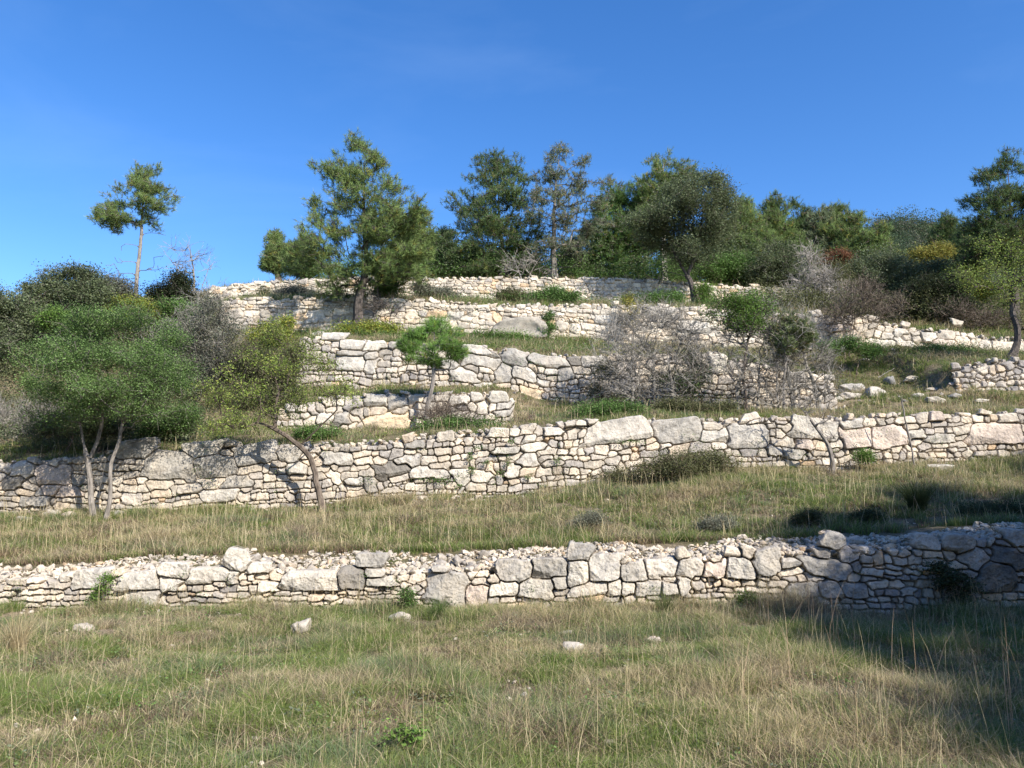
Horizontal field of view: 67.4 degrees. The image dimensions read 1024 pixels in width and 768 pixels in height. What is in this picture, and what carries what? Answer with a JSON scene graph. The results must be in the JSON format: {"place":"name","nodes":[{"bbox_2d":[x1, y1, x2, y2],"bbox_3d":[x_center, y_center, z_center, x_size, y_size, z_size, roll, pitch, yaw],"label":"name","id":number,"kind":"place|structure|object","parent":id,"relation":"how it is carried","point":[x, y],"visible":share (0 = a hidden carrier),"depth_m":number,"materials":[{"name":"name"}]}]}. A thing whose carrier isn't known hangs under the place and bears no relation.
{"place":"outdoors","nodes":[
{"label":"outdoors","id":0,"kind":"place"},
{"bbox_2d":[0,283,1023,767],"bbox_3d":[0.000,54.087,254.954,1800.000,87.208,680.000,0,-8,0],"label":"ground","id":1,"kind":"structure","parent":0,"point":[938,377],"depth_m":11.87,"materials":[{"name":"soil"}]},
{"bbox_2d":[0,285,54,375],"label":"holm bush","id":2,"kind":"object","parent":1,"relation":"on","point":[13,310],"visible":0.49,"depth_m":24.11,"materials":[{"name":"green plant"}]},
{"bbox_2d":[0,606,61,653],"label":"grass tuft","id":3,"kind":"object","parent":1,"relation":"on","point":[15,641],"visible":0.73,"depth_m":7.88,"materials":[{"name":"beige plant"}]},
{"bbox_2d":[0,390,77,440],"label":"bush","id":4,"kind":"object","parent":1,"relation":"on","point":[3,410],"visible":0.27,"depth_m":18.94,"materials":[{"name":"grey plant"}]},
{"bbox_2d":[25,301,78,368],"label":"green bush","id":5,"kind":"object","parent":1,"relation":"on","point":[43,318],"visible":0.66,"depth_m":23.42,"materials":[{"name":"green plant"}]},
{"bbox_2d":[5,256,120,339],"bbox_3d":[-15.101,-2.705,26.287,3.764,3.298,3.253,0,-8,0],"label":"holm bush","id":6,"kind":"object","parent":1,"relation":"on","point":[87,288],"visible":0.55,"depth_m":25.72,"materials":[{"name":"green plant"}]},
{"bbox_2d":[8,404,138,453],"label":"olive bush","id":7,"kind":"object","parent":1,"relation":"on","point":[92,430],"visible":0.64,"depth_m":17.52,"materials":[{"name":"green plant"}]},
{"bbox_2d":[84,569,122,605],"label":"weed clump","id":8,"kind":"object","parent":1,"relation":"on","point":[103,584],"visible":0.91,"depth_m":10.55,"materials":[{"name":"green plant"}]},
{"bbox_2d":[1,290,209,518],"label":"mastic tree","id":9,"kind":"object","parent":1,"relation":"on","point":[156,359],"visible":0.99,"depth_m":15.73,"materials":[{"name":"green plant"}]},
{"bbox_2d":[92,267,149,335],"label":"olive bush","id":10,"kind":"object","parent":1,"relation":"on","point":[127,288],"visible":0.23,"depth_m":27.47,"materials":[{"name":"green plant"}]},
{"bbox_2d":[93,292,165,343],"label":"yellow bush","id":11,"kind":"object","parent":1,"relation":"on","point":[142,299],"visible":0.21,"depth_m":26.07,"materials":[{"name":"green plant"}]},
{"bbox_2d":[83,160,184,295],"bbox_3d":[-14.907,-5.504,30.071,3.285,6.933,3.512,7,-10,-40],"label":"pine tree","id":12,"kind":"object","parent":1,"relation":"on","point":[112,219],"visible":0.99,"depth_m":29.98,"materials":[{"name":"green plant"}]},
{"bbox_2d":[117,396,208,442],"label":"olive bush","id":13,"kind":"object","parent":1,"relation":"on","point":[150,430],"visible":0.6,"depth_m":17.98,"materials":[{"name":"green plant"}]},
{"bbox_2d":[133,264,204,304],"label":"dark bush","id":14,"kind":"object","parent":1,"relation":"on","point":[180,281],"visible":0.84,"depth_m":27.95,"materials":[{"name":"green plant"}]},
{"bbox_2d":[142,292,212,339],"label":"olive bush","id":15,"kind":"object","parent":1,"relation":"on","point":[164,305],"visible":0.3,"depth_m":26.19,"materials":[{"name":"green plant"}]},
{"bbox_2d":[156,234,219,290],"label":"dead tree","id":16,"kind":"object","parent":1,"relation":"on","point":[186,254],"visible":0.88,"depth_m":30.37,"materials":[{"name":"grey plant"}]},
{"bbox_2d":[127,277,258,401],"bbox_3d":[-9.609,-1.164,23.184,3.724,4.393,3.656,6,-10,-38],"label":"grey shrub","id":17,"kind":"object","parent":1,"relation":"on","point":[204,321],"visible":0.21,"depth_m":23.03,"materials":[{"name":"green plant"}]},
{"bbox_2d":[204,326,314,413],"bbox_3d":[-7.263,-0.318,22.111,2.989,2.886,3.039,6,-10,-36],"label":"olive bush","id":18,"kind":"object","parent":1,"relation":"on","point":[264,380],"visible":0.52,"depth_m":21.89,"materials":[{"name":"green plant"}]},
{"bbox_2d":[237,311,302,347],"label":"yellow bush","id":19,"kind":"object","parent":1,"relation":"on","point":[285,320],"visible":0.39,"depth_m":24.95,"materials":[{"name":"green plant"}]},
{"bbox_2d":[257,227,285,280],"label":"pine tree","id":20,"kind":"object","parent":1,"relation":"on","point":[268,260],"visible":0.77,"depth_m":38.87,"materials":[{"name":"green plant"}]},
{"bbox_2d":[187,315,372,510],"bbox_3d":[-4.813,0.637,16.229,3.849,4.161,2.788,0,-8,0],"label":"leaning tree","id":21,"kind":"object","parent":1,"relation":"on","point":[282,367],"visible":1,"depth_m":15.96,"materials":[{"name":"green plant"}]},
{"bbox_2d":[288,420,350,441],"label":"bush","id":22,"kind":"object","parent":1,"relation":"on","point":[304,431],"visible":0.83,"depth_m":17.91,"materials":[{"name":"green plant"}]},
{"bbox_2d":[264,126,439,327],"bbox_3d":[-5.773,-5.505,28.343,6.368,7.708,6.154,0,-8,0],"label":"pine tree","id":23,"kind":"object","parent":1,"relation":"on","point":[388,222],"visible":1,"depth_m":27.40,"materials":[{"name":"green plant"}]},
{"bbox_2d":[327,313,406,335],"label":"leafy shrub","id":24,"kind":"object","parent":1,"relation":"on","point":[386,326],"visible":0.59,"depth_m":26.09,"materials":[{"name":"green plant"}]},
{"bbox_2d":[357,287,405,323],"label":"bare sapling","id":25,"kind":"object","parent":1,"relation":"on","point":[381,305],"visible":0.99,"depth_m":27.38,"materials":[{"name":"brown plant"}]},
{"bbox_2d":[277,389,515,429],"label":"dry stone wall","id":26,"kind":"structure","parent":1,"relation":"on","point":[384,408],"depth_m":20.38,"materials":[{"name":"stone"}]},
{"bbox_2d":[374,715,429,754],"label":"leafy weed","id":27,"kind":"object","parent":1,"relation":"on","point":[407,734],"visible":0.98,"depth_m":4.71,"materials":[{"name":"green plant"}]},
{"bbox_2d":[392,313,470,422],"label":"pine tree","id":28,"kind":"object","parent":1,"relation":"on","point":[455,349],"visible":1,"depth_m":19.87,"materials":[{"name":"green plant"}]},
{"bbox_2d":[403,272,468,298],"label":"leafy shrub","id":29,"kind":"object","parent":1,"relation":"on","point":[423,289],"visible":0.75,"depth_m":30.67,"materials":[{"name":"green plant"}]},
{"bbox_2d":[401,389,499,427],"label":"twiggy bush","id":30,"kind":"object","parent":1,"relation":"on","point":[442,411],"visible":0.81,"depth_m":18.91,"materials":[{"name":"grey plant"}]},
{"bbox_2d":[399,409,510,433],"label":"leafy shrub","id":31,"kind":"object","parent":1,"relation":"on","point":[446,422],"visible":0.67,"depth_m":18.62,"materials":[{"name":"green plant"}]},
{"bbox_2d":[431,144,546,279],"bbox_3d":[-1.107,-8.186,37.605,6.062,7.690,5.452,0,-8,0],"label":"pine tree","id":32,"kind":"object","parent":1,"relation":"on","point":[483,217],"visible":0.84,"depth_m":36.76,"materials":[{"name":"green plant"}]},
{"bbox_2d":[11,364,991,650],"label":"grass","id":33,"kind":"structure","parent":1,"relation":"on","point":[543,492],"depth_m":15.86,"materials":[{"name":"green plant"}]},
{"bbox_2d":[469,327,535,341],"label":"grass","id":34,"kind":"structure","parent":1,"relation":"on","point":[505,334],"depth_m":26.58,"materials":[{"name":"green plant"}]},
{"bbox_2d":[209,275,804,306],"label":"dry stone wall","id":35,"kind":"structure","parent":1,"relation":"on","point":[609,288],"depth_m":33.99,"materials":[{"name":"stone"}]},
{"bbox_2d":[0,573,1023,767],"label":"grass","id":36,"kind":"structure","parent":1,"relation":"on","point":[719,685],"depth_m":6.04,"materials":[{"name":"green plant"}]},
{"bbox_2d":[0,408,1023,512],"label":"dry stone wall","id":37,"kind":"structure","parent":1,"relation":"on","point":[146,468],"depth_m":16.61,"materials":[{"name":"stone"}]},
{"bbox_2d":[411,436,648,488],"bbox_3d":[0.506,1.697,16.570,5.637,1.189,0.222,1,-8,-6],"label":"creeper","id":38,"kind":"object","parent":37,"relation":"attached to","point":[508,462],"visible":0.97,"depth_m":16.47,"materials":[{"name":"green plant"}]},
{"bbox_2d":[0,443,1023,565],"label":"grass","id":39,"kind":"structure","parent":1,"relation":"on","point":[314,529],"depth_m":13.81,"materials":[{"name":"green plant"}]},
{"bbox_2d":[0,526,1023,614],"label":"dry stone wall","id":40,"kind":"structure","parent":1,"relation":"on","point":[995,562],"depth_m":10.52,"materials":[{"name":"stone"}]},
{"bbox_2d":[0,220,1023,452],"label":"undergrowth","id":41,"kind":"object","parent":1,"relation":"on","point":[608,272],"visible":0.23,"depth_m":31.16,"materials":[{"name":"green plant"}]},
{"bbox_2d":[0,370,1023,463],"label":"grass","id":42,"kind":"structure","parent":1,"relation":"on","point":[994,405],"depth_m":18.93,"materials":[{"name":"green plant"}]},
{"bbox_2d":[220,295,803,348],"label":"dry stone wall","id":43,"kind":"structure","parent":1,"relation":"on","point":[465,317],"depth_m":28.19,"materials":[{"name":"stone"}]},
{"bbox_2d":[0,521,1023,586],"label":"rubble","id":44,"kind":"object","parent":1,"relation":"on","point":[440,558],"visible":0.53,"depth_m":11.40,"materials":[{"name":"stone"}]},
{"bbox_2d":[0,564,1023,621],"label":"grass","id":45,"kind":"structure","parent":1,"relation":"on","point":[129,604],"depth_m":10.04,"materials":[{"name":"plant"}]},
{"bbox_2d":[0,294,1023,767],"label":"weeds","id":46,"kind":"object","parent":1,"relation":"on","point":[496,630],"visible":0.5,"depth_m":7.45,"materials":[{"name":"green plant"}]},
{"bbox_2d":[0,467,1023,767],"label":"dead stalks","id":47,"kind":"object","parent":1,"relation":"on","point":[554,675],"visible":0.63,"depth_m":6.12,"materials":[{"name":"beige plant"}]},
{"bbox_2d":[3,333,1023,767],"bbox_3d":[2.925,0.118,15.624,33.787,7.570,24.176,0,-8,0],"label":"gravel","id":48,"kind":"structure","parent":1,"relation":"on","point":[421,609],"depth_m":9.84,"materials":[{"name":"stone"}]},
{"bbox_2d":[10,324,1023,402],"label":"grass","id":49,"kind":"structure","parent":1,"relation":"on","point":[919,357],"depth_m":25.17,"materials":[{"name":"plant"}]},
{"bbox_2d":[489,316,547,337],"bbox_3d":[0.240,-1.954,27.944,2.140,0.874,1.075,0,-8,0],"label":"boulder","id":50,"kind":"object","parent":1,"relation":"on","point":[530,324],"visible":0.64,"depth_m":27.50,"materials":[{"name":"stone"}]},
{"bbox_2d":[522,281,590,303],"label":"leafy shrub","id":51,"kind":"object","parent":1,"relation":"on","point":[561,294],"visible":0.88,"depth_m":30.11,"materials":[{"name":"green plant"}]},
{"bbox_2d":[296,332,837,409],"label":"dry stone wall","id":52,"kind":"structure","parent":1,"relation":"on","point":[365,359],"depth_m":22.83,"materials":[{"name":"stone"}]},
{"bbox_2d":[521,140,624,278],"bbox_3d":[2.831,-8.264,36.291,4.696,7.089,4.607,-4,-9,28],"label":"pine tree","id":53,"kind":"object","parent":1,"relation":"on","point":[579,186],"visible":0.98,"depth_m":36.26,"materials":[{"name":"green plant"}]},
{"bbox_2d":[125,288,1023,341],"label":"grass","id":54,"kind":"structure","parent":1,"relation":"on","point":[995,333],"depth_m":29.48,"materials":[{"name":"plant"}]},
{"bbox_2d":[564,505,610,532],"bbox_3d":[1.254,2.325,13.081,0.992,0.649,0.648,0,-8,0],"label":"grey cushion","id":55,"kind":"object","parent":1,"relation":"on","point":[593,517],"visible":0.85,"depth_m":13.02,"materials":[{"name":"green plant"}]},
{"bbox_2d":[220,316,985,360],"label":"grass","id":56,"kind":"structure","parent":1,"relation":"on","point":[567,340],"depth_m":27.46,"materials":[{"name":"green plant"}]},
{"bbox_2d":[581,354,630,404],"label":"leafy shrub","id":57,"kind":"object","parent":1,"relation":"on","point":[598,386],"visible":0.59,"depth_m":21.05,"materials":[{"name":"green plant"}]},
{"bbox_2d":[562,389,653,417],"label":"bush","id":58,"kind":"object","parent":1,"relation":"on","point":[612,406],"visible":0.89,"depth_m":18.53,"materials":[{"name":"green plant"}]},
{"bbox_2d":[195,272,1021,313],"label":"grass","id":59,"kind":"structure","parent":1,"relation":"on","point":[487,276],"depth_m":35.68,"materials":[{"name":"green plant"}]},
{"bbox_2d":[577,179,675,278],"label":"pine tree","id":60,"kind":"object","parent":1,"relation":"on","point":[621,201],"visible":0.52,"depth_m":38.55,"materials":[{"name":"green plant"}]},
{"bbox_2d":[579,290,722,405],"bbox_3d":[3.820,-0.796,20.756,3.755,3.607,3.509,6,-10,-35],"label":"bare shrub","id":61,"kind":"object","parent":1,"relation":"on","point":[648,349],"visible":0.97,"depth_m":20.71,"materials":[{"name":"grey plant"}]},
{"bbox_2d":[614,286,692,303],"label":"leafy shrub","id":62,"kind":"object","parent":1,"relation":"on","point":[674,294],"visible":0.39,"depth_m":31.05,"materials":[{"name":"green plant"}]},
{"bbox_2d":[624,145,700,281],"bbox_3d":[7.809,-8.422,38.590,4.477,7.179,3.965,0,-8,0],"label":"pine tree","id":63,"kind":"object","parent":1,"relation":"on","point":[658,171],"visible":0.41,"depth_m":38.37,"materials":[{"name":"green plant"}]},
{"bbox_2d":[591,438,750,484],"bbox_3d":[3.324,1.818,16.357,3.563,1.408,1.748,0,-8,0],"label":"bush","id":64,"kind":"object","parent":1,"relation":"on","point":[671,465],"visible":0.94,"depth_m":16.24,"materials":[{"name":"green plant"}]},
{"bbox_2d":[643,344,717,403],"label":"bush","id":65,"kind":"object","parent":1,"relation":"on","point":[690,387],"visible":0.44,"depth_m":21.31,"materials":[{"name":"grey plant"}]},
{"bbox_2d":[614,162,750,304],"bbox_3d":[7.213,-6.247,32.918,5.780,6.306,4.989,0,-8,0],"label":"holm oak","id":66,"kind":"object","parent":1,"relation":"on","point":[651,223],"visible":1,"depth_m":32.23,"materials":[{"name":"green plant"}]},
{"bbox_2d":[644,391,752,413],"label":"bush","id":67,"kind":"object","parent":1,"relation":"on","point":[674,403],"visible":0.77,"depth_m":19.16,"materials":[{"name":"green plant"}]},
{"bbox_2d":[686,511,742,532],"bbox_3d":[3.302,2.287,12.465,1.051,0.541,0.713,3,-8,-17],"label":"grey cushion","id":68,"kind":"object","parent":1,"relation":"on","point":[722,523],"visible":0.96,"depth_m":12.42,"materials":[{"name":"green plant"}]},
{"bbox_2d":[691,243,769,286],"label":"green bush","id":69,"kind":"object","parent":1,"relation":"on","point":[713,273],"visible":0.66,"depth_m":35.73,"materials":[{"name":"green plant"}]},
{"bbox_2d":[688,282,788,409],"bbox_3d":[6.137,-1.026,20.451,2.171,3.602,2.119,6,-10,-34],"label":"tree","id":70,"kind":"object","parent":1,"relation":"on","point":[735,303],"visible":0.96,"depth_m":20.41,"materials":[{"name":"green plant"}]},
{"bbox_2d":[713,192,783,257],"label":"pine tree","id":71,"kind":"object","parent":1,"relation":"on","point":[750,219],"visible":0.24,"depth_m":40.93,"materials":[{"name":"green plant"}]},
{"bbox_2d":[728,225,782,283],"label":"pine tree","id":72,"kind":"object","parent":1,"relation":"on","point":[761,234],"visible":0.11,"depth_m":39.58,"materials":[{"name":"green plant"}]},
{"bbox_2d":[689,289,855,410],"bbox_3d":[6.879,-0.824,20.809,4.104,3.623,3.608,0,-8,0],"label":"bare shrub","id":73,"kind":"object","parent":1,"relation":"on","point":[776,362],"visible":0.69,"depth_m":20.44,"materials":[{"name":"grey plant"}]},
{"bbox_2d":[733,234,813,287],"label":"holm bush","id":74,"kind":"object","parent":1,"relation":"on","point":[775,261],"visible":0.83,"depth_m":34.66,"materials":[{"name":"green plant"}]},
{"bbox_2d":[755,189,800,240],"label":"pine tree","id":75,"kind":"object","parent":1,"relation":"on","point":[772,211],"visible":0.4,"depth_m":43.28,"materials":[{"name":"green plant"}]},
{"bbox_2d":[762,309,820,409],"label":"tree","id":76,"kind":"object","parent":1,"relation":"on","point":[808,337],"visible":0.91,"depth_m":20.02,"materials":[{"name":"green plant"}]},
{"bbox_2d":[782,196,816,240],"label":"pine tree","id":77,"kind":"object","parent":1,"relation":"on","point":[800,218],"visible":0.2,"depth_m":44.46,"materials":[{"name":"green plant"}]},
{"bbox_2d":[763,388,845,472],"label":"dead sapling","id":78,"kind":"object","parent":1,"relation":"on","point":[827,444],"visible":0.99,"depth_m":16.69,"materials":[{"name":"grey plant"}]},
{"bbox_2d":[787,503,828,527],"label":"dark bush","id":79,"kind":"object","parent":1,"relation":"on","point":[802,517],"visible":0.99,"depth_m":12.35,"materials":[{"name":"green plant"}]},
{"bbox_2d":[770,238,862,309],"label":"thorn shrub","id":80,"kind":"object","parent":1,"relation":"on","point":[824,269],"visible":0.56,"depth_m":32.12,"materials":[{"name":"grey plant"}]},
{"bbox_2d":[800,203,842,255],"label":"pine tree","id":81,"kind":"object","parent":1,"relation":"on","point":[823,213],"visible":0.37,"depth_m":43.28,"materials":[{"name":"green plant"}]},
{"bbox_2d":[804,256,867,305],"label":"holm bush","id":82,"kind":"object","parent":1,"relation":"on","point":[844,276],"visible":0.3,"depth_m":33.06,"materials":[{"name":"green plant"}]},
{"bbox_2d":[812,327,893,374],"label":"green shrub","id":83,"kind":"object","parent":1,"relation":"on","point":[868,350],"visible":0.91,"depth_m":25.69,"materials":[{"name":"green plant"}]},
{"bbox_2d":[816,209,893,271],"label":"pine tree","id":84,"kind":"object","parent":1,"relation":"on","point":[848,232],"visible":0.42,"depth_m":42.11,"materials":[{"name":"green plant"}]},
{"bbox_2d":[811,266,904,359],"bbox_3d":[12.017,-2.431,27.148,2.965,3.326,2.700,4,-9,-25],"label":"bare shrub","id":85,"kind":"object","parent":1,"relation":"on","point":[868,294],"visible":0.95,"depth_m":26.96,"materials":[{"name":"grey plant"}]},
{"bbox_2d":[842,239,911,301],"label":"holm bush","id":86,"kind":"object","parent":1,"relation":"on","point":[880,264],"visible":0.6,"depth_m":34.63,"materials":[{"name":"green plant"}]},
{"bbox_2d":[849,219,905,279],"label":"pine tree","id":87,"kind":"object","parent":1,"relation":"on","point":[883,229],"visible":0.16,"depth_m":41.05,"materials":[{"name":"green plant"}]},
{"bbox_2d":[804,310,1023,350],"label":"dry stone wall","id":88,"kind":"structure","parent":1,"relation":"on","point":[896,333],"depth_m":28.08,"materials":[{"name":"stone"}]},
{"bbox_2d":[887,475,944,512],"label":"bush","id":89,"kind":"object","parent":1,"relation":"on","point":[922,498],"visible":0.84,"depth_m":12.77,"materials":[{"name":"green plant"}]},
{"bbox_2d":[883,252,957,307],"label":"holm bush","id":90,"kind":"object","parent":1,"relation":"on","point":[911,269],"visible":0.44,"depth_m":33.67,"materials":[{"name":"green plant"}]},
{"bbox_2d":[901,237,960,264],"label":"yellow bush","id":91,"kind":"object","parent":1,"relation":"on","point":[936,249],"visible":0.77,"depth_m":37.90,"materials":[{"name":"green plant"}]},
{"bbox_2d":[892,257,986,327],"bbox_3d":[16.974,-3.605,30.552,3.228,3.003,3.276,-7,-10,40],"label":"dark bush","id":92,"kind":"object","parent":1,"relation":"on","point":[935,285],"visible":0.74,"depth_m":30.16,"materials":[{"name":"green plant"}]},
{"bbox_2d":[917,208,963,262],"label":"pine tree","id":93,"kind":"object","parent":1,"relation":"on","point":[945,227],"visible":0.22,"depth_m":47.44,"materials":[{"name":"green plant"}]},
{"bbox_2d":[905,337,988,353],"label":"bush","id":94,"kind":"object","parent":1,"relation":"on","point":[937,345],"visible":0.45,"depth_m":26.58,"materials":[{"name":"green plant"}]},
{"bbox_2d":[873,286,1022,330],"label":"bare shrub","id":95,"kind":"object","parent":1,"relation":"on","point":[985,319],"visible":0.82,"depth_m":29.70,"materials":[{"name":"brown plant"}]},
{"bbox_2d":[913,557,988,607],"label":"dark bush","id":96,"kind":"object","parent":1,"relation":"on","point":[944,579],"visible":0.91,"depth_m":9.83,"materials":[{"name":"green plant"}]},
{"bbox_2d":[934,261,1002,303],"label":"bush","id":97,"kind":"object","parent":1,"relation":"on","point":[981,296],"visible":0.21,"depth_m":31.49,"materials":[{"name":"green plant"}]},
{"bbox_2d":[943,232,1023,358],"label":"crooked tree","id":98,"kind":"object","parent":1,"relation":"on","point":[1011,284],"visible":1,"depth_m":24.16,"materials":[{"name":"green plant"}]},
{"bbox_2d":[943,490,1023,519],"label":"dark bush","id":99,"kind":"object","parent":1,"relation":"on","point":[997,506],"visible":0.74,"depth_m":12.15,"materials":[{"name":"green plant"}]},
{"bbox_2d":[946,145,1023,328],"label":"pine tree","id":100,"kind":"object","parent":1,"relation":"on","point":[1004,222],"visible":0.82,"depth_m":30.99,"materials":[{"name":"green plant"}]},
{"bbox_2d":[950,356,1023,390],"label":"dry stone wall","id":101,"kind":"structure","parent":1,"relation":"on","point":[1010,372],"depth_m":22.83,"materials":[{"name":"stone"}]},
{"bbox_2d":[0,0,1023,296],"label":"sky","id":102,"kind":"structure","parent":0,"point":[885,106],"materials":[{"name":"blue"}]},
{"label":"far hill","id":103,"kind":"structure","parent":0,"visible":0},
{"bbox_2d":[858,205,1023,285],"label":"forest","id":104,"kind":"object","parent":103,"relation":"on","point":[906,232],"visible":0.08,"depth_m":162.52,"materials":[{"name":"green plant"}]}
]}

